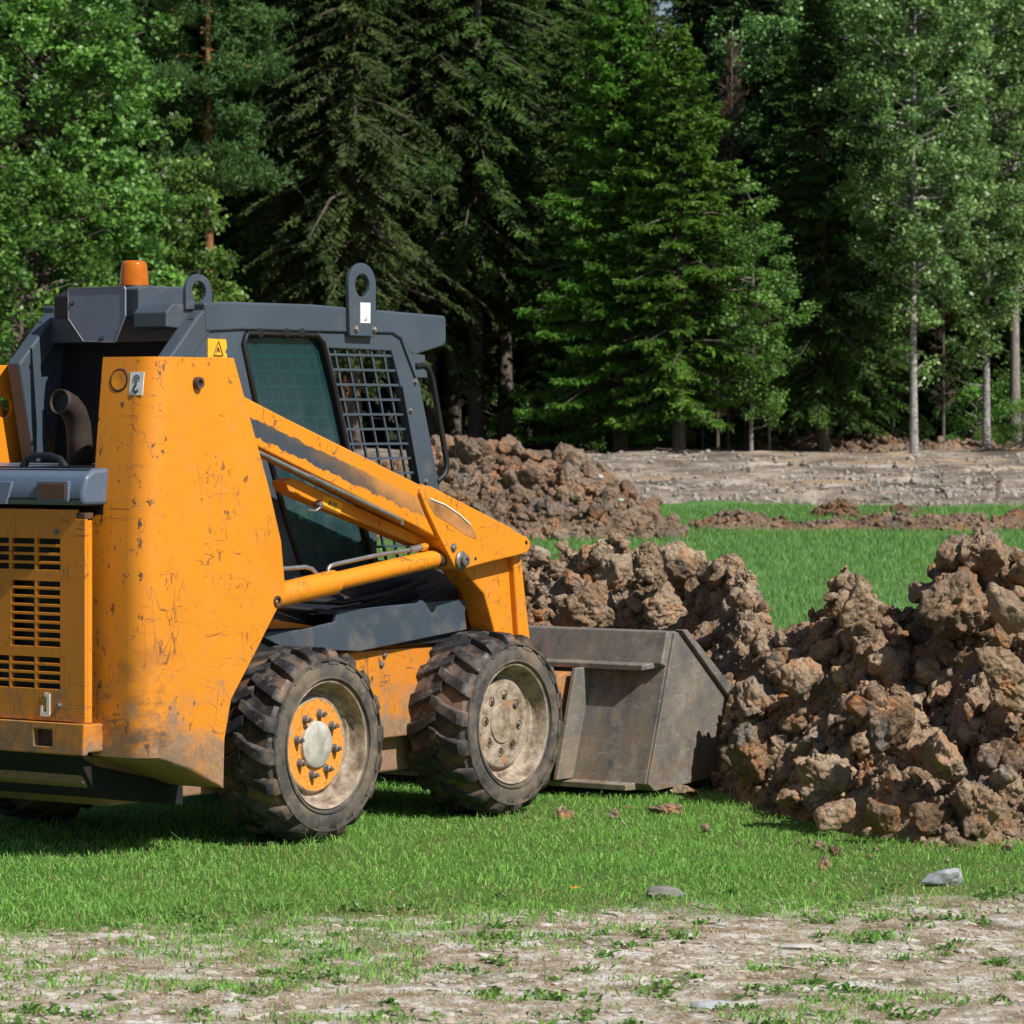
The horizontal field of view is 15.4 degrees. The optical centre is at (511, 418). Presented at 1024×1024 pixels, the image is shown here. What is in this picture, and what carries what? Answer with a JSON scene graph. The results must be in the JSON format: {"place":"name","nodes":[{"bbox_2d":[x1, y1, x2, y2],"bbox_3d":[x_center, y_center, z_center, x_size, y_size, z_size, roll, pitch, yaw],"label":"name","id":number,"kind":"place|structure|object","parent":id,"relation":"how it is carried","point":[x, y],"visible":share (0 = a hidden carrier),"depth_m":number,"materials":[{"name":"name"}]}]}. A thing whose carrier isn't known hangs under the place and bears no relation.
{"place":"outdoors","nodes":[
{"label":"outdoors","id":0,"kind":"place"},
{"bbox_2d":[0,425,1023,1023],"bbox_3d":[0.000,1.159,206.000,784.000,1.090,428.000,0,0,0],"label":"ground","id":1,"kind":"structure","parent":0,"point":[672,465],"depth_m":12.90,"materials":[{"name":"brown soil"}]},
{"bbox_2d":[0,27,53,405],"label":"spruce tree","id":2,"kind":"object","parent":1,"relation":"on","point":[27,64],"visible":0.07,"depth_m":93.70,"materials":[{"name":"green plant"}]},
{"bbox_2d":[0,103,126,409],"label":"broadleaf tree","id":3,"kind":"object","parent":1,"relation":"on","point":[14,268],"visible":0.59,"depth_m":69.71,"materials":[{"name":"green plant"}]},
{"bbox_2d":[0,0,182,279],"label":"spruce tree","id":4,"kind":"object","parent":1,"relation":"on","point":[23,104],"visible":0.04,"depth_m":93.90,"materials":[{"name":"green plant"}]},
{"bbox_2d":[0,0,190,404],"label":"broadleaf tree","id":5,"kind":"object","parent":1,"relation":"on","point":[108,104],"visible":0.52,"depth_m":72.05,"materials":[{"name":"green plant"}]},
{"bbox_2d":[28,0,253,288],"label":"spruce tree","id":6,"kind":"object","parent":1,"relation":"on","point":[152,4],"visible":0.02,"depth_m":95.22,"materials":[{"name":"green plant"}]},
{"bbox_2d":[86,111,252,302],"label":"broadleaf tree","id":7,"kind":"object","parent":1,"relation":"on","point":[182,228],"visible":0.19,"depth_m":75.73,"materials":[{"name":"green plant"}]},
{"bbox_2d":[83,0,302,290],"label":"pine tree","id":8,"kind":"object","parent":1,"relation":"on","point":[218,25],"visible":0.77,"depth_m":83.57,"materials":[{"name":"green plant"}]},
{"bbox_2d":[146,0,269,295],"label":"spruce tree","id":9,"kind":"object","parent":1,"relation":"on","point":[197,34],"visible":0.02,"depth_m":96.20,"materials":[{"name":"green plant"}]},
{"bbox_2d":[136,0,279,297],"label":"spruce tree","id":10,"kind":"object","parent":1,"relation":"on","point":[213,132],"visible":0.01,"depth_m":96.97,"materials":[{"name":"green plant"}]},
{"bbox_2d":[175,3,371,282],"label":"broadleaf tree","id":11,"kind":"object","parent":1,"relation":"on","point":[241,271],"visible":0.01,"depth_m":96.27,"materials":[{"name":"green plant"}]},
{"bbox_2d":[169,0,402,435],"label":"spruce tree","id":12,"kind":"object","parent":1,"relation":"on","point":[235,210],"visible":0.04,"depth_m":94.11,"materials":[{"name":"green plant"}]},
{"bbox_2d":[227,23,383,427],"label":"spruce tree","id":13,"kind":"object","parent":1,"relation":"on","point":[257,267],"visible":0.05,"depth_m":89.50,"materials":[{"name":"green plant"}]},
{"bbox_2d":[224,0,397,404],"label":"spruce tree","id":14,"kind":"object","parent":1,"relation":"on","point":[272,277],"visible":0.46,"depth_m":86.46,"materials":[{"name":"green plant"}]},
{"bbox_2d":[224,0,462,432],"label":"pine tree","id":15,"kind":"object","parent":1,"relation":"on","point":[423,172],"visible":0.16,"depth_m":88.31,"materials":[{"name":"green plant"}]},
{"bbox_2d":[237,0,477,449],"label":"spruce tree","id":16,"kind":"object","parent":1,"relation":"on","point":[344,116],"visible":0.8,"depth_m":85.53,"materials":[{"name":"green plant"}]},
{"bbox_2d":[0,260,730,841],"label":"skid steer loader","id":17,"kind":"object","parent":1,"relation":"on","point":[202,508],"visible":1,"depth_m":15.13,"materials":[{"name":"orange paint"}]},
{"bbox_2d":[0,508,87,722],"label":"rear door","id":18,"kind":"structure","parent":17,"relation":"in","point":[69,703],"depth_m":14.34,"materials":[{"name":"orange paint"}]},
{"bbox_2d":[318,0,485,446],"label":"spruce tree","id":19,"kind":"object","parent":1,"relation":"on","point":[368,436],"visible":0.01,"depth_m":96.68,"materials":[{"name":"green plant"}]},
{"bbox_2d":[334,17,494,446],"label":"spruce tree","id":20,"kind":"object","parent":1,"relation":"on","point":[381,437],"visible":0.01,"depth_m":97.10,"materials":[{"name":"green plant"}]},
{"bbox_2d":[360,0,538,437],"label":"spruce tree","id":21,"kind":"object","parent":1,"relation":"on","point":[455,340],"visible":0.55,"depth_m":89.29,"materials":[{"name":"green plant"}]},
{"bbox_2d":[363,17,535,433],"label":"spruce tree","id":22,"kind":"object","parent":1,"relation":"on","point":[445,392],"visible":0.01,"depth_m":95.00,"materials":[{"name":"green plant"}]},
{"bbox_2d":[368,0,541,377],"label":"pine tree","id":23,"kind":"object","parent":1,"relation":"on","point":[398,20],"visible":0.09,"depth_m":90.31,"materials":[{"name":"green plant"}]},
{"bbox_2d":[387,299,529,445],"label":"spruce tree","id":24,"kind":"object","parent":1,"relation":"on","point":[464,420],"depth_m":104.58,"materials":[{"name":"green plant"}]},
{"bbox_2d":[378,0,577,439],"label":"spruce tree","id":25,"kind":"object","parent":1,"relation":"on","point":[500,199],"visible":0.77,"depth_m":89.42,"materials":[{"name":"green plant"}]},
{"bbox_2d":[459,412,496,440],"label":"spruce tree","id":26,"kind":"object","parent":1,"relation":"on","point":[492,428],"visible":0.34,"depth_m":92.17,"materials":[{"name":"green plant"}]},
{"bbox_2d":[378,1,582,436],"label":"spruce tree","id":27,"kind":"object","parent":1,"relation":"on","point":[453,425],"visible":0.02,"depth_m":93.84,"materials":[{"name":"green plant"}]},
{"bbox_2d":[385,0,596,440],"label":"spruce tree","id":28,"kind":"object","parent":1,"relation":"on","point":[505,422],"visible":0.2,"depth_m":91.47,"materials":[{"name":"green plant"}]},
{"bbox_2d":[438,0,559,444],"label":"spruce tree","id":29,"kind":"object","parent":1,"relation":"on","point":[516,378],"visible":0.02,"depth_m":96.25,"materials":[{"name":"green plant"}]},
{"bbox_2d":[485,383,537,446],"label":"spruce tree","id":30,"kind":"object","parent":1,"relation":"on","point":[526,407],"visible":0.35,"depth_m":94.76,"materials":[{"name":"green plant"}]},
{"bbox_2d":[0,774,1023,1023],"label":"grass","id":31,"kind":"structure","parent":1,"relation":"on","point":[42,908],"depth_m":13.73,"materials":[{"name":"green plant"}]},
{"bbox_2d":[0,856,1023,1023],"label":"dry straw","id":32,"kind":"object","parent":1,"relation":"on","point":[581,954],"visible":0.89,"depth_m":11.63,"materials":[{"name":"beige plant"}]},
{"bbox_2d":[0,881,1023,1023],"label":"weeds","id":33,"kind":"object","parent":1,"relation":"on","point":[679,935],"visible":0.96,"depth_m":11.54,"materials":[{"name":"green plant"}]},
{"bbox_2d":[370,434,689,540],"bbox_3d":[0.112,1.045,47.800,5.824,1.692,4.200,0,0,0],"label":"dirt pile","id":34,"kind":"object","parent":1,"relation":"on","point":[512,483],"visible":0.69,"depth_m":46.90,"materials":[{"name":"soil"}]},
{"bbox_2d":[460,11,613,446],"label":"spruce tree","id":35,"kind":"object","parent":1,"relation":"on","point":[493,407],"visible":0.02,"depth_m":101.30,"materials":[{"name":"green plant"}]},
{"bbox_2d":[483,0,615,447],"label":"spruce tree","id":36,"kind":"object","parent":1,"relation":"on","point":[576,9],"visible":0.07,"depth_m":95.46,"materials":[{"name":"green plant"}]},
{"bbox_2d":[485,0,626,447],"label":"spruce tree","id":37,"kind":"object","parent":1,"relation":"on","point":[526,351],"visible":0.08,"depth_m":95.67,"materials":[{"name":"green plant"}]},
{"bbox_2d":[488,8,630,445],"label":"spruce tree","id":38,"kind":"object","parent":1,"relation":"on","point":[527,379],"visible":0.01,"depth_m":98.64,"materials":[{"name":"green plant"}]},
{"bbox_2d":[485,32,659,446],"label":"spruce tree","id":39,"kind":"object","parent":1,"relation":"on","point":[562,57],"visible":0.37,"depth_m":88.77,"materials":[{"name":"green plant"}]},
{"bbox_2d":[547,395,606,449],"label":"shrub","id":40,"kind":"object","parent":1,"relation":"on","point":[585,427],"visible":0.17,"depth_m":87.91,"materials":[{"name":"green plant"}]},
{"bbox_2d":[507,0,729,452],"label":"spruce tree","id":41,"kind":"object","parent":1,"relation":"on","point":[590,299],"visible":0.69,"depth_m":84.41,"materials":[{"name":"green plant"}]},
{"bbox_2d":[580,0,736,446],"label":"spruce tree","id":42,"kind":"object","parent":1,"relation":"on","point":[649,46],"visible":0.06,"depth_m":93.81,"materials":[{"name":"green plant"}]},
{"bbox_2d":[653,427,672,448],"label":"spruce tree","id":43,"kind":"object","parent":1,"relation":"on","point":[665,442],"visible":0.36,"depth_m":89.66,"materials":[{"name":"green plant"}]},
{"bbox_2d":[646,885,684,897],"bbox_3d":[0.536,1.657,13.258,0.148,0.046,0.051,0,0,-12],"label":"stone","id":44,"kind":"object","parent":1,"relation":"on","point":[660,889],"visible":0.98,"depth_m":13.23,"materials":[{"name":"grey stone"}]},
{"bbox_2d":[648,803,682,814],"bbox_3d":[0.652,1.669,16.159,0.157,0.057,0.096,0,0,-11],"label":"dirt clod","id":45,"kind":"object","parent":1,"relation":"on","point":[668,808],"visible":0.99,"depth_m":16.13,"materials":[{"name":"soil"}]},
{"bbox_2d":[611,32,734,447],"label":"spruce tree","id":46,"kind":"object","parent":1,"relation":"on","point":[708,287],"depth_m":95.06,"materials":[{"name":"green plant"}]},
{"bbox_2d":[658,0,696,413],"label":"spruce tree","id":47,"kind":"object","parent":1,"relation":"on","point":[667,12],"visible":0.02,"depth_m":125.24,"materials":[{"name":"green plant"}]},
{"bbox_2d":[585,20,781,451],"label":"spruce tree","id":48,"kind":"object","parent":1,"relation":"on","point":[679,333],"visible":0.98,"depth_m":83.08,"materials":[{"name":"green plant"}]},
{"bbox_2d":[669,784,697,796],"bbox_3d":[0.769,1.663,16.900,0.124,0.062,0.151,0,0,38],"label":"dirt clod","id":49,"kind":"object","parent":1,"relation":"on","point":[683,789],"visible":0.97,"depth_m":16.87,"materials":[{"name":"soil"}]},
{"bbox_2d":[685,432,695,448],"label":"shrub","id":50,"kind":"object","parent":1,"relation":"on","point":[691,437],"visible":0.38,"depth_m":89.90,"materials":[{"name":"green plant"}]},
{"bbox_2d":[666,0,738,446],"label":"spruce tree","id":51,"kind":"object","parent":1,"relation":"on","point":[697,9],"visible":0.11,"depth_m":98.90,"materials":[{"name":"green plant"}]},
{"bbox_2d":[692,260,713,449],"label":"dead sapling","id":52,"kind":"object","parent":1,"relation":"on","point":[702,438],"visible":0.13,"depth_m":87.48,"materials":[{"name":"brown wood"}]},
{"bbox_2d":[690,1000,729,1008],"bbox_3d":[0.567,1.680,10.857,0.127,0.027,0.057,0,0,-23],"label":"stone","id":53,"kind":"object","parent":1,"relation":"on","point":[709,1004],"visible":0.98,"depth_m":10.83,"materials":[{"name":"white stone"}]},
{"bbox_2d":[690,407,736,447],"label":"shrub","id":54,"kind":"object","parent":1,"relation":"on","point":[710,434],"visible":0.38,"depth_m":91.83,"materials":[{"name":"green plant"}]},
{"bbox_2d":[703,233,732,450],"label":"dead sapling","id":55,"kind":"object","parent":1,"relation":"on","point":[717,431],"visible":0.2,"depth_m":85.97,"materials":[{"name":"brown wood"}]},
{"bbox_2d":[694,0,751,445],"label":"spruce tree","id":56,"kind":"object","parent":1,"relation":"on","point":[727,1],"depth_m":103.54,"materials":[{"name":"green plant"}]},
{"bbox_2d":[714,245,744,450],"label":"dead sapling","id":57,"kind":"object","parent":1,"relation":"on","point":[728,436],"visible":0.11,"depth_m":86.78,"materials":[{"name":"brown wood"}]},
{"bbox_2d":[711,27,755,444],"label":"dead tree","id":58,"kind":"object","parent":1,"relation":"on","point":[732,83],"visible":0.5,"depth_m":90.96,"materials":[{"name":"brown wood"}]},
{"bbox_2d":[711,400,760,445],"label":"shrub","id":59,"kind":"object","parent":1,"relation":"on","point":[742,440],"visible":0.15,"depth_m":92.08,"materials":[{"name":"green plant"}]},
{"bbox_2d":[731,273,749,448],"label":"dead sapling","id":60,"kind":"object","parent":1,"relation":"on","point":[745,436],"visible":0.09,"depth_m":87.48,"materials":[{"name":"brown wood"}]},
{"bbox_2d":[719,394,771,443],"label":"shrub","id":61,"kind":"object","parent":1,"relation":"on","point":[762,441],"visible":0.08,"depth_m":93.89,"materials":[{"name":"green plant"}]},
{"bbox_2d":[691,0,813,442],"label":"spruce tree","id":62,"kind":"object","parent":1,"relation":"on","point":[736,22],"visible":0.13,"depth_m":95.98,"materials":[{"name":"green plant"}]},
{"bbox_2d":[680,0,832,439],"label":"birch tree","id":63,"kind":"object","parent":1,"relation":"on","point":[764,56],"visible":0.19,"depth_m":95.11,"materials":[{"name":"green plant"}]},
{"bbox_2d":[686,0,831,442],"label":"spruce tree","id":64,"kind":"object","parent":1,"relation":"on","point":[775,9],"visible":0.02,"depth_m":98.09,"materials":[{"name":"green plant"}]},
{"bbox_2d":[699,168,821,450],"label":"young tree","id":65,"kind":"object","parent":1,"relation":"on","point":[772,280],"visible":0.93,"depth_m":83.22,"materials":[{"name":"green plant"}]},
{"bbox_2d":[699,40,834,441],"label":"spruce tree","id":66,"kind":"object","parent":1,"relation":"on","point":[780,100],"visible":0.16,"depth_m":89.91,"materials":[{"name":"green plant"}]},
{"bbox_2d":[519,524,1023,847],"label":"dirt pile","id":67,"kind":"object","parent":1,"relation":"on","point":[854,704],"visible":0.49,"depth_m":16.16,"materials":[{"name":"soil"}]},
{"bbox_2d":[734,233,810,450],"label":"young tree","id":68,"kind":"object","parent":1,"relation":"on","point":[780,390],"visible":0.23,"depth_m":85.80,"materials":[{"name":"green plant"}]},
{"bbox_2d":[556,806,1012,865],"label":"soil crumbs","id":69,"kind":"object","parent":1,"relation":"on","point":[563,811],"visible":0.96,"depth_m":14.93,"materials":[{"name":"soil"}]},
{"bbox_2d":[771,943,818,949],"bbox_3d":[0.898,1.681,12.063,0.151,0.020,0.071,0,0,13],"label":"stone","id":70,"kind":"object","parent":1,"relation":"on","point":[795,946],"visible":1,"depth_m":12.04,"materials":[{"name":"beige stone"}]},
{"bbox_2d":[780,170,812,439],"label":"dead sapling","id":71,"kind":"object","parent":1,"relation":"on","point":[794,435],"visible":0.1,"depth_m":87.97,"materials":[{"name":"brown wood"}]},
{"bbox_2d":[587,449,1023,505],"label":"rubble","id":72,"kind":"object","parent":1,"relation":"on","point":[950,486],"visible":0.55,"depth_m":63.63,"materials":[{"name":"stone"}]},
{"bbox_2d":[737,0,909,451],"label":"spruce tree","id":73,"kind":"object","parent":1,"relation":"on","point":[824,377],"visible":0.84,"depth_m":85.60,"materials":[{"name":"green plant"}]},
{"bbox_2d":[819,855,830,869],"bbox_3d":[1.155,1.645,14.001,0.046,0.063,0.046,0,0,5],"label":"dirt clod","id":74,"kind":"object","parent":1,"relation":"on","point":[825,861],"visible":0.98,"depth_m":13.99,"materials":[{"name":"soil"}]},
{"bbox_2d":[808,496,863,517],"bbox_3d":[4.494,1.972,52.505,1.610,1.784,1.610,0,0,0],"label":"soil heap","id":75,"kind":"object","parent":1,"relation":"on","point":[845,506],"visible":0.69,"depth_m":52.38,"materials":[{"name":"brown soil"}]},
{"bbox_2d":[686,427,1021,452],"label":"soil ridge","id":76,"kind":"structure","parent":1,"relation":"on","point":[868,442],"depth_m":87.61,"materials":[{"name":"soil"}]},
{"bbox_2d":[686,506,1023,531],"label":"soil bank","id":77,"kind":"structure","parent":1,"relation":"on","point":[746,519],"depth_m":49.05,"materials":[{"name":"soil"}]},
{"bbox_2d":[770,0,941,378],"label":"birch tree","id":78,"kind":"object","parent":1,"relation":"on","point":[790,23],"visible":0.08,"depth_m":91.60,"materials":[{"name":"green plant"}]},
{"bbox_2d":[776,0,938,434],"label":"spruce tree","id":79,"kind":"object","parent":1,"relation":"on","point":[792,6],"visible":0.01,"depth_m":98.39,"materials":[{"name":"green plant"}]},
{"bbox_2d":[796,90,921,439],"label":"spruce tree","id":80,"kind":"object","parent":1,"relation":"on","point":[878,403],"visible":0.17,"depth_m":87.71,"materials":[{"name":"green plant"}]},
{"bbox_2d":[740,0,991,437],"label":"spruce tree","id":81,"kind":"object","parent":1,"relation":"on","point":[928,414],"visible":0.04,"depth_m":93.82,"materials":[{"name":"green plant"}]},
{"bbox_2d":[882,191,909,428],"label":"dead sapling","id":82,"kind":"object","parent":1,"relation":"on","point":[893,394],"visible":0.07,"depth_m":89.97,"materials":[{"name":"brown wood"}]},
{"bbox_2d":[881,501,924,513],"bbox_3d":[5.548,1.515,53.407,1.015,0.687,1.015,0,0,0],"label":"soil heap","id":83,"kind":"object","parent":1,"relation":"on","point":[901,506],"visible":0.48,"depth_m":53.30,"materials":[{"name":"brown soil"}]},
{"bbox_2d":[806,0,1018,453],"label":"birch tree","id":84,"kind":"object","parent":1,"relation":"on","point":[916,231],"visible":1,"depth_m":84.15,"materials":[{"name":"green plant"}]},
{"bbox_2d":[808,1,1023,434],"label":"spruce tree","id":85,"kind":"object","parent":1,"relation":"on","point":[921,344],"visible":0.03,"depth_m":93.39,"materials":[{"name":"green plant"}]},
{"bbox_2d":[899,418,936,441],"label":"shrub","id":86,"kind":"object","parent":1,"relation":"on","point":[928,427],"visible":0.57,"depth_m":88.44,"materials":[{"name":"green plant"}]},
{"bbox_2d":[849,0,1023,439],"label":"spruce tree","id":87,"kind":"object","parent":1,"relation":"on","point":[995,364],"visible":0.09,"depth_m":94.19,"materials":[{"name":"green plant"}]},
{"bbox_2d":[922,868,962,885],"bbox_3d":[1.551,1.649,13.600,0.157,0.074,0.081,0,0,-38],"label":"stone","id":88,"kind":"object","parent":1,"relation":"on","point":[943,877],"visible":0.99,"depth_m":13.58,"materials":[{"name":"grey stone"}]},
{"bbox_2d":[924,205,968,438],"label":"dead sapling","id":89,"kind":"object","parent":1,"relation":"on","point":[942,335],"visible":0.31,"depth_m":89.97,"materials":[{"name":"brown wood"}]},
{"bbox_2d":[918,406,979,440],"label":"shrub","id":90,"kind":"object","parent":1,"relation":"on","point":[933,437],"visible":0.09,"depth_m":97.89,"materials":[{"name":"green plant"}]},
{"bbox_2d":[894,0,1023,448],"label":"birch tree","id":91,"kind":"object","parent":1,"relation":"on","point":[978,292],"visible":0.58,"depth_m":86.90,"materials":[{"name":"green plant"}]},
{"bbox_2d":[917,0,1023,442],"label":"broadleaf tree","id":92,"kind":"object","parent":1,"relation":"on","point":[1014,364],"visible":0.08,"depth_m":90.39,"materials":[{"name":"green plant"}]},
{"bbox_2d":[918,19,1023,439],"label":"spruce tree","id":93,"kind":"object","parent":1,"relation":"on","point":[999,87],"visible":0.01,"depth_m":94.70,"materials":[{"name":"green plant"}]},
{"bbox_2d":[935,374,1022,440],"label":"shrub","id":94,"kind":"object","parent":1,"relation":"on","point":[962,422],"visible":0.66,"depth_m":92.07,"materials":[{"name":"green plant"}]},
{"bbox_2d":[975,426,1001,443],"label":"shrub","id":95,"kind":"object","parent":1,"relation":"on","point":[993,431],"visible":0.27,"depth_m":90.14,"materials":[{"name":"green plant"}]},
{"bbox_2d":[982,471,1002,498],"bbox_3d":[7.338,1.072,57.992,0.323,0.537,0.075,0,0,0],"label":"wooden stake","id":96,"kind":"object","parent":1,"relation":"on","point":[998,479],"visible":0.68,"depth_m":57.97,"materials":[{"name":"brown wood"}]},
{"bbox_2d":[966,41,1023,444],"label":"spruce tree","id":97,"kind":"object","parent":1,"relation":"on","point":[1007,346],"visible":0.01,"depth_m":99.68,"materials":[{"name":"green plant"}]},
{"bbox_2d":[982,288,1023,389],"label":"spruce tree","id":98,"kind":"object","parent":1,"relation":"on","point":[1021,329],"visible":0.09,"depth_m":97.89,"materials":[{"name":"green plant"}]},
{"bbox_2d":[990,361,1023,442],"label":"shrub","id":99,"kind":"object","parent":1,"relation":"on","point":[998,380],"visible":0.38,"depth_m":92.57,"materials":[{"name":"green plant"}]},
{"bbox_2d":[993,393,1023,450],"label":"shrub","id":100,"kind":"object","parent":1,"relation":"on","point":[1016,427],"visible":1,"depth_m":86.38,"materials":[{"name":"green plant"}]},
{"bbox_2d":[0,890,1023,1023],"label":"gravel","id":101,"kind":"structure","parent":0,"point":[669,954],"depth_m":11.56,"materials":[{"name":"stone"}]},
{"bbox_2d":[387,0,991,424],"label":"sky","id":102,"kind":"structure","parent":0,"point":[662,4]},
{"bbox_2d":[377,500,1023,629],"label":"grass","id":103,"kind":"structure","parent":0,"point":[827,534],"depth_m":44.31,"materials":[{"name":"green plant"}]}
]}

